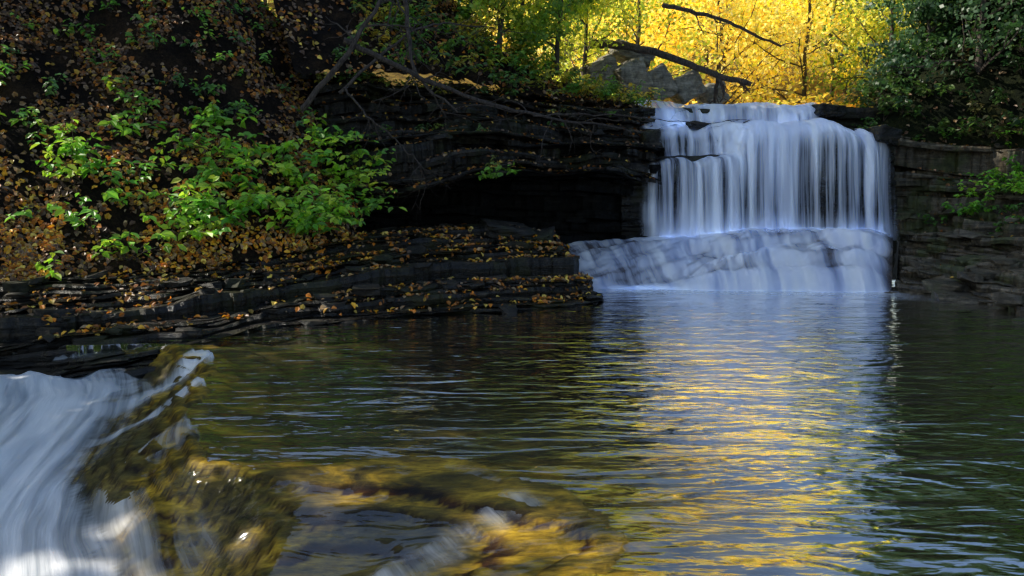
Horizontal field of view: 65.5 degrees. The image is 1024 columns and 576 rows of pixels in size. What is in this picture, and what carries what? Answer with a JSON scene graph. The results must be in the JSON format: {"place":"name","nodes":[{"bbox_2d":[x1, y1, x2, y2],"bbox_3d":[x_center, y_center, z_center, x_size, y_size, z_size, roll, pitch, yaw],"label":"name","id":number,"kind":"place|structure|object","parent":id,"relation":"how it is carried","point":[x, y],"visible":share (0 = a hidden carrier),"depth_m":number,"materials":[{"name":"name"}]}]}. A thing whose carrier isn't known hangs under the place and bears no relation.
{"place":"outdoors","nodes":[
{"label":"outdoors","id":0,"kind":"place"},
{"bbox_2d":[0,0,362,280],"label":"leafy hillside","id":1,"kind":"structure","parent":0,"point":[27,85],"depth_m":13.85,"materials":[{"name":"soil"}]},
{"bbox_2d":[0,63,220,280],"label":"green shrub","id":2,"kind":"object","parent":1,"relation":"on","point":[57,275],"visible":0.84,"depth_m":12.49,"materials":[{"name":"green plant"}]},
{"bbox_2d":[35,99,263,260],"bbox_3d":[-5.583,-1.840,12.552,2.945,2.692,3.268,0,6,0],"label":"green shrub","id":3,"kind":"object","parent":1,"relation":"on","point":[196,207],"visible":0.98,"depth_m":12.15,"materials":[{"name":"green plant"}]},
{"bbox_2d":[0,0,341,137],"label":"woodland undergrowth","id":4,"kind":"object","parent":1,"relation":"on","point":[52,80],"visible":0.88,"depth_m":14.43,"materials":[{"name":"green plant"}]},
{"bbox_2d":[171,126,341,243],"bbox_3d":[-4.014,-1.779,13.196,3.277,2.098,2.467,-5,8,-41],"label":"green shrub","id":5,"kind":"object","parent":1,"relation":"on","point":[262,198],"visible":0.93,"depth_m":13.00,"materials":[{"name":"green plant"}]},
{"bbox_2d":[273,112,406,231],"bbox_3d":[-2.932,-2.146,14.263,2.210,2.242,3.868,0,6,0],"label":"green shrub","id":6,"kind":"object","parent":1,"relation":"on","point":[328,201],"visible":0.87,"depth_m":14.13,"materials":[{"name":"green plant"}]},
{"bbox_2d":[66,343,781,575],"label":"creek bed","id":7,"kind":"object","parent":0,"point":[293,476],"visible":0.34,"depth_m":4.79,"materials":[{"name":"brown stone"}]},
{"bbox_2d":[0,349,386,575],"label":"rapids","id":8,"kind":"structure","parent":7,"relation":"on","point":[47,424],"depth_m":6.23,"materials":[{"name":"liquid"}]},
{"bbox_2d":[0,227,603,384],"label":"shale shelf","id":9,"kind":"object","parent":7,"relation":"on","point":[23,349],"visible":0.62,"depth_m":11.42,"materials":[{"name":"grey stone"}]},
{"bbox_2d":[0,73,651,355],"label":"loose stones","id":10,"kind":"object","parent":9,"relation":"on","point":[17,289],"visible":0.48,"depth_m":11.79,"materials":[{"name":"brown stone"}]},
{"bbox_2d":[342,87,454,208],"bbox_3d":[-1.796,-2.121,12.855,2.025,2.384,1.555,-1,6,-7],"label":"dead sapling","id":11,"kind":"object","parent":10,"relation":"on","point":[362,109],"visible":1,"depth_m":13.15,"materials":[{"name":"brown wood"}]},
{"bbox_2d":[321,138,664,245],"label":"cave wall","id":12,"kind":"structure","parent":9,"relation":"on","point":[583,207],"depth_m":17.40,"materials":[{"name":"black stone"}]},
{"bbox_2d":[481,218,556,242],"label":"fallen slabs","id":13,"kind":"object","parent":9,"relation":"on","point":[494,229],"depth_m":15.20,"materials":[{"name":"grey stone"}]},
{"bbox_2d":[0,0,1023,338],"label":"fallen leaves","id":14,"kind":"object","parent":7,"relation":"on","point":[12,266],"depth_m":13.56,"materials":[{"name":"plant"}]},
{"bbox_2d":[300,0,440,110],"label":"dead sapling","id":15,"kind":"object","parent":14,"relation":"on","point":[305,105],"visible":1,"depth_m":12.87,"materials":[{"name":"brown wood"}]},
{"bbox_2d":[370,0,516,139],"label":"bare branch","id":16,"kind":"object","parent":14,"relation":"on","point":[408,36],"visible":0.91,"depth_m":13.89,"materials":[{"name":"brown plant"}]},
{"bbox_2d":[339,8,562,93],"bbox_3d":[-1.159,-4.398,14.664,4.079,1.860,1.513,-3,7,-31],"label":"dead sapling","id":17,"kind":"object","parent":16,"relation":"on","point":[354,78],"visible":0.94,"depth_m":14.40,"materials":[{"name":"brown wood"}]},
{"bbox_2d":[533,98,743,145],"bbox_3d":[2.532,-3.034,14.622,4.201,0.973,1.145,-2,6,-21],"label":"bare branch","id":18,"kind":"object","parent":14,"relation":"attached to","point":[581,114],"visible":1,"depth_m":14.62,"materials":[{"name":"brown plant"}]},
{"bbox_2d":[66,280,1023,575],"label":"creek pool","id":19,"kind":"structure","parent":7,"relation":"on","point":[846,432],"depth_m":6.86,"materials":[{"name":"liquid"}]},
{"bbox_2d":[569,231,892,290],"bbox_3d":[4.550,-0.454,16.445,7.900,1.402,2.785,0,6,0],"label":"cascade rock","id":20,"kind":"object","parent":7,"relation":"on","point":[621,276],"visible":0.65,"depth_m":16.50,"materials":[{"name":"grey stone"}]},
{"bbox_2d":[273,0,638,107],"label":"wooded slope","id":21,"kind":"structure","parent":0,"point":[312,62],"depth_m":17.13,"materials":[{"name":"soil"}]},
{"bbox_2d":[332,0,667,107],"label":"ledge undergrowth","id":22,"kind":"object","parent":21,"relation":"on","point":[517,54],"visible":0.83,"depth_m":18.17,"materials":[{"name":"green plant"}]},
{"bbox_2d":[455,0,551,54],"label":"yellowing tree","id":23,"kind":"object","parent":21,"relation":"on","point":[484,5],"visible":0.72,"depth_m":18.55,"materials":[{"name":"green plant"}]},
{"bbox_2d":[465,0,585,54],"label":"yellowing tree","id":24,"kind":"object","parent":21,"relation":"on","point":[522,2],"visible":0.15,"depth_m":20.15,"materials":[{"name":"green plant"}]},
{"bbox_2d":[490,0,615,74],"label":"yellowing tree","id":25,"kind":"object","parent":21,"relation":"on","point":[557,12],"visible":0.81,"depth_m":19.07,"materials":[{"name":"green plant"}]},
{"bbox_2d":[308,73,659,198],"bbox_3d":[-0.195,-3.444,19.094,10.723,2.666,6.750,-2,6,-21],"label":"overhanging ledge","id":26,"kind":"object","parent":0,"point":[344,107],"visible":0.72,"depth_m":16.80,"materials":[{"name":"black stone"}]},
{"bbox_2d":[310,67,588,104],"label":"ledge sprigs","id":27,"kind":"object","parent":26,"relation":"on","point":[382,80],"visible":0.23,"depth_m":17.58,"materials":[{"name":"brown plant"}]},
{"bbox_2d":[476,162,520,180],"bbox_3d":[-0.309,-2.291,15.537,0.867,0.390,0.661,-5,8,-42],"label":"cave sprig","id":28,"kind":"object","parent":26,"relation":"attached to","point":[491,175],"visible":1,"depth_m":15.44,"materials":[{"name":"green plant"}]},
{"bbox_2d":[354,71,644,167],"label":"ledge sprigs","id":29,"kind":"object","parent":26,"relation":"on","point":[479,127],"visible":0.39,"depth_m":16.63,"materials":[{"name":"green plant"}]},
{"bbox_2d":[637,103,901,152],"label":"brink rocks","id":30,"kind":"object","parent":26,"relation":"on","point":[886,135],"visible":0.7,"depth_m":18.10,"materials":[{"name":"black stone"}]},
{"bbox_2d":[268,0,895,108],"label":"forest floor","id":31,"kind":"structure","parent":0,"point":[391,77],"depth_m":41.73,"materials":[{"name":"yellow plant"}]},
{"bbox_2d":[467,0,601,66],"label":"autumn tree","id":32,"kind":"object","parent":31,"relation":"on","point":[538,48],"visible":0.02,"depth_m":39.23,"materials":[{"name":"yellow plant"}]},
{"bbox_2d":[262,0,915,72],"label":"distant autumn trees","id":33,"kind":"object","parent":31,"relation":"on","point":[505,47],"visible":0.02,"depth_m":50.67,"materials":[{"name":"yellow plant"}]},
{"bbox_2d":[514,0,667,78],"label":"yellowing tree","id":34,"kind":"object","parent":31,"relation":"on","point":[586,44],"visible":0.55,"depth_m":21.25,"materials":[{"name":"yellow plant"}]},
{"bbox_2d":[504,0,683,81],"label":"autumn tree","id":35,"kind":"object","parent":31,"relation":"on","point":[653,63],"visible":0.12,"depth_m":30.08,"materials":[{"name":"yellow plant"}]},
{"bbox_2d":[532,0,752,83],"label":"autumn tree","id":36,"kind":"object","parent":31,"relation":"on","point":[638,8],"visible":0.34,"depth_m":26.30,"materials":[{"name":"yellow plant"}]},
{"bbox_2d":[572,0,716,72],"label":"autumn tree","id":37,"kind":"object","parent":31,"relation":"on","point":[648,31],"visible":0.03,"depth_m":41.36,"materials":[{"name":"yellow plant"}]},
{"bbox_2d":[571,0,722,107],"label":"autumn tree","id":38,"kind":"object","parent":31,"relation":"on","point":[659,40],"visible":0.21,"depth_m":34.76,"materials":[{"name":"yellow plant"}]},
{"bbox_2d":[580,39,729,106],"bbox_3d":[4.025,-6.044,22.574,4.155,1.898,1.669,-1,6,-13],"label":"rock outcrop","id":39,"kind":"object","parent":31,"relation":"on","point":[683,89],"visible":0.67,"depth_m":21.98,"materials":[{"name":"stone"}]},
{"bbox_2d":[590,39,751,103],"bbox_3d":[4.320,-5.846,21.893,4.364,2.007,0.998,0,6,0],"label":"leaning log","id":40,"kind":"object","parent":31,"relation":"on","point":[718,76],"visible":0.86,"depth_m":21.65,"materials":[{"name":"brown wood"}]},
{"bbox_2d":[572,74,863,107],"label":"forest undergrowth","id":41,"kind":"object","parent":31,"relation":"on","point":[792,99],"visible":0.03,"depth_m":23.83,"materials":[{"name":"yellow plant"}]},
{"bbox_2d":[627,0,827,107],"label":"autumn tree","id":42,"kind":"object","parent":31,"relation":"on","point":[707,20],"visible":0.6,"depth_m":29.19,"materials":[{"name":"yellow plant"}]},
{"bbox_2d":[631,0,824,103],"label":"autumn tree","id":43,"kind":"object","parent":31,"relation":"on","point":[750,68],"visible":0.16,"depth_m":35.95,"materials":[{"name":"yellow plant"}]},
{"bbox_2d":[662,3,796,52],"bbox_3d":[6.101,-7.260,22.199,3.865,1.335,0.674,-1,6,-8],"label":"leaning trunk","id":44,"kind":"object","parent":31,"relation":"on","point":[687,10],"visible":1,"depth_m":22.12,"materials":[{"name":"brown plant"}]},
{"bbox_2d":[699,0,817,86],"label":"autumn tree","id":45,"kind":"object","parent":31,"relation":"on","point":[770,32],"visible":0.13,"depth_m":41.14,"materials":[{"name":"yellow plant"}]},
{"bbox_2d":[682,0,897,103],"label":"autumn tree","id":46,"kind":"object","parent":31,"relation":"on","point":[809,4],"visible":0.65,"depth_m":29.03,"materials":[{"name":"yellow plant"}]},
{"bbox_2d":[723,0,916,103],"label":"autumn tree","id":47,"kind":"object","parent":31,"relation":"on","point":[833,68],"visible":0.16,"depth_m":32.23,"materials":[{"name":"yellow plant"}]},
{"bbox_2d":[778,0,884,93],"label":"autumn tree","id":48,"kind":"object","parent":31,"relation":"on","point":[845,88],"visible":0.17,"depth_m":38.15,"materials":[{"name":"yellow plant"}]},
{"bbox_2d":[789,0,926,104],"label":"autumn tree","id":49,"kind":"object","parent":31,"relation":"on","point":[834,83],"visible":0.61,"depth_m":26.40,"materials":[{"name":"yellow plant"}]},
{"bbox_2d":[570,100,890,291],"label":"waterfall","id":50,"kind":"structure","parent":0,"point":[775,262],"depth_m":17.47,"materials":[{"name":"liquid"}]},
{"bbox_2d":[621,154,897,273],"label":"waterfall cliff","id":51,"kind":"structure","parent":0,"point":[634,211],"depth_m":18.09,"materials":[{"name":"grey stone"}]},
{"bbox_2d":[656,107,878,133],"bbox_3d":[6.350,-4.374,22.783,8.300,1.077,5.520,0,6,0],"label":"ledge","id":52,"kind":"object","parent":51,"relation":"attached to","point":[854,116],"visible":0.07,"depth_m":20.33,"materials":[{"name":"black stone"}]},
{"bbox_2d":[660,128,894,168],"bbox_3d":[5.600,-3.379,20.214,6.200,0.959,4.544,0,6,0],"label":"waterfall brink","id":53,"kind":"object","parent":51,"relation":"attached to","point":[887,153],"visible":0.23,"depth_m":18.11,"materials":[{"name":"grey stone"}]},
{"bbox_2d":[892,241,898,279],"bbox_3d":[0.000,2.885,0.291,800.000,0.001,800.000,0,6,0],"label":"ground","id":54,"kind":"structure","parent":0,"point":[894,274],"depth_m":40.14,"materials":[{"name":"stone"}]},
{"bbox_2d":[869,0,1023,148],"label":"shaded hillside","id":55,"kind":"structure","parent":0,"point":[1010,82],"depth_m":19.38,"materials":[{"name":"plant"}]},
{"bbox_2d":[819,0,917,85],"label":"autumn tree","id":56,"kind":"object","parent":55,"relation":"on","point":[852,52],"visible":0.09,"depth_m":29.46,"materials":[{"name":"yellow plant"}]},
{"bbox_2d":[848,0,974,51],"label":"hemlock tree","id":57,"kind":"object","parent":55,"relation":"on","point":[912,30],"visible":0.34,"depth_m":20.79,"materials":[{"name":"green plant"}]},
{"bbox_2d":[859,0,965,92],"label":"hemlock tree","id":58,"kind":"object","parent":55,"relation":"on","point":[920,8],"visible":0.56,"depth_m":20.18,"materials":[{"name":"green plant"}]},
{"bbox_2d":[835,0,1023,109],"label":"hemlock tree","id":59,"kind":"object","parent":55,"relation":"on","point":[979,47],"visible":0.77,"depth_m":18.94,"materials":[{"name":"green plant"}]},
{"bbox_2d":[836,0,1023,141],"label":"hillside undergrowth","id":60,"kind":"object","parent":55,"relation":"on","point":[868,92],"visible":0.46,"depth_m":19.34,"materials":[{"name":"green plant"}]},
{"bbox_2d":[976,0,1023,46],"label":"hemlock tree","id":61,"kind":"object","parent":55,"relation":"on","point":[1014,14],"visible":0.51,"depth_m":18.20,"materials":[{"name":"green plant"}]},
{"bbox_2d":[1005,118,1023,133],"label":"bank shrub","id":62,"kind":"object","parent":55,"relation":"on","point":[1016,125],"visible":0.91,"depth_m":18.03,"materials":[{"name":"green plant"}]},
{"bbox_2d":[889,232,1023,314],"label":"rock bank","id":63,"kind":"object","parent":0,"point":[919,245],"visible":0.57,"depth_m":15.33,"materials":[{"name":"grey stone"}]},
{"bbox_2d":[884,149,1023,323],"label":"bank stones","id":64,"kind":"object","parent":63,"relation":"on","point":[937,285],"visible":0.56,"depth_m":14.44,"materials":[{"name":"grey stone"}]},
{"bbox_2d":[893,136,1023,247],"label":"gorge cliff","id":65,"kind":"structure","parent":0,"point":[911,156],"depth_m":18.30,"materials":[{"name":"grey stone"}]},
{"bbox_2d":[852,116,1013,148],"bbox_3d":[12.000,-3.738,19.557,6.514,1.138,4.211,4,7,32],"label":"bank shrub","id":66,"kind":"object","parent":65,"relation":"on","point":[874,123],"visible":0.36,"depth_m":19.32,"materials":[{"name":"green plant"}]},
{"bbox_2d":[916,155,1023,233],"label":"bank shrub","id":67,"kind":"object","parent":65,"relation":"on","point":[1019,186],"visible":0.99,"depth_m":16.98,"materials":[{"name":"green plant"}]}
]}

